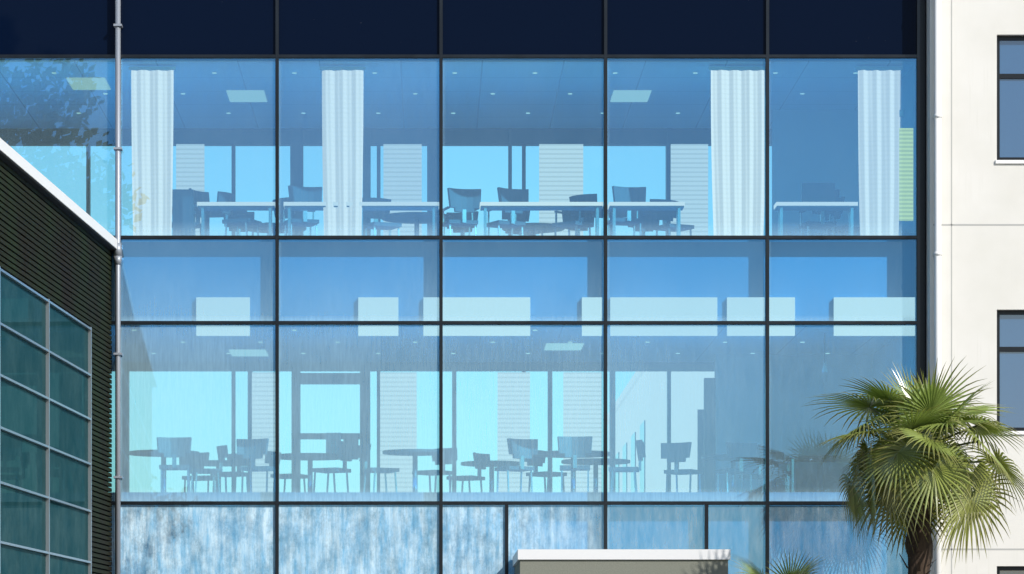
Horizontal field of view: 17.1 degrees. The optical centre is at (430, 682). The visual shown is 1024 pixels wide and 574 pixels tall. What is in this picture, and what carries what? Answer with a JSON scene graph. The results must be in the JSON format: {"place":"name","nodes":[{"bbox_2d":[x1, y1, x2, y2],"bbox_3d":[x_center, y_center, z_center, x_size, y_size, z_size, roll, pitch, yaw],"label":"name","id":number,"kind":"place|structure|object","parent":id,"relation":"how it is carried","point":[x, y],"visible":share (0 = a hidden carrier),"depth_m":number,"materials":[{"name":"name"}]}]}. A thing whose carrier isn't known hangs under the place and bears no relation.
{"place":"outdoors","nodes":[
{"label":"outdoors","id":0,"kind":"place"},
{"bbox_2d":[10,146,771,491],"label":"sky","id":1,"kind":"structure","parent":0,"point":[197,405],"materials":[{"name":"blue"}]},
{"bbox_2d":[607,371,714,491],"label":"back building","id":2,"kind":"structure","parent":0,"point":[641,408],"depth_m":60.00,"materials":[{"name":"white glass"}]},
{"bbox_2d":[925,0,1023,573],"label":"white building","id":3,"kind":"structure","parent":0,"point":[982,183],"depth_m":49.65,"materials":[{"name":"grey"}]},
{"bbox_2d":[934,0,941,573],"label":"white downpipe","id":4,"kind":"object","parent":3,"relation":"attached to","point":[937,195],"visible":0.64,"depth_m":49.52,"materials":[{"name":"white metal"}]},
{"label":"ground","id":5,"kind":"structure","parent":0,"visible":0},
{"bbox_2d":[0,138,116,573],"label":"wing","id":6,"kind":"structure","parent":5,"relation":"on","point":[58,246],"depth_m":44.92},
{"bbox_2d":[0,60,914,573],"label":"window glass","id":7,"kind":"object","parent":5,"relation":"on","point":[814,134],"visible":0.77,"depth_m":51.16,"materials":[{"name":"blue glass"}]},
{"bbox_2d":[52,72,857,355],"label":"ceiling lights","id":8,"kind":"object","parent":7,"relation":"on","point":[260,96],"visible":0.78,"depth_m":52.99},
{"bbox_2d":[128,183,859,491],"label":"chairs and tables","id":9,"kind":"object","parent":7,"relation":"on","point":[631,207],"visible":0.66,"depth_m":52.17,"materials":[{"name":"blue fabric"}]},
{"bbox_2d":[129,66,912,491],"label":"curtains and blinds","id":10,"kind":"object","parent":7,"relation":"attached to","point":[885,150],"visible":0.86,"depth_m":50.47,"materials":[{"name":"white fabric"}]},
{"bbox_2d":[326,433,867,490],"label":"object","id":11,"kind":"structure","parent":7,"relation":"attached to","point":[806,476],"depth_m":54.86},
{"bbox_2d":[822,333,827,371],"bbox_3d":[5.954,-4.983,51.500,0.090,0.595,0.090,0,0,0],"label":"pendant lamp","id":12,"kind":"object","parent":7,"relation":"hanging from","point":[824,368],"visible":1,"depth_m":51.49,"materials":[{"name":"grey metal"}]},
{"bbox_2d":[0,0,924,573],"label":"curtain wall frames","id":13,"kind":"structure","parent":5,"relation":"on","point":[918,56],"depth_m":49.96,"materials":[{"name":"black metal"}]},
{"bbox_2d":[113,0,122,573],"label":"drainpipe","id":14,"kind":"object","parent":13,"relation":"attached to","point":[118,149],"visible":0.88,"depth_m":49.83,"materials":[{"name":"grey metal"}]},
{"bbox_2d":[0,0,915,573],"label":"curtain wall glass","id":15,"kind":"object","parent":13,"relation":"in","point":[470,26],"visible":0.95,"depth_m":50.00,"materials":[{"name":"blue glass"}]},
{"bbox_2d":[513,549,729,573],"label":"entrance canopy","id":16,"kind":"object","parent":5,"relation":"on","point":[620,561],"visible":0.95,"depth_m":47.00,"materials":[{"name":"concrete"}]},
{"bbox_2d":[730,549,825,573],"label":"palm","id":17,"kind":"object","parent":5,"relation":"on","point":[808,566],"visible":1,"depth_m":44.90,"materials":[{"name":"green plant"}]},
{"bbox_2d":[801,358,1023,573],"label":"palm","id":18,"kind":"object","parent":5,"relation":"on","point":[907,470],"visible":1,"depth_m":43.76,"materials":[{"name":"green plant"}]}
]}

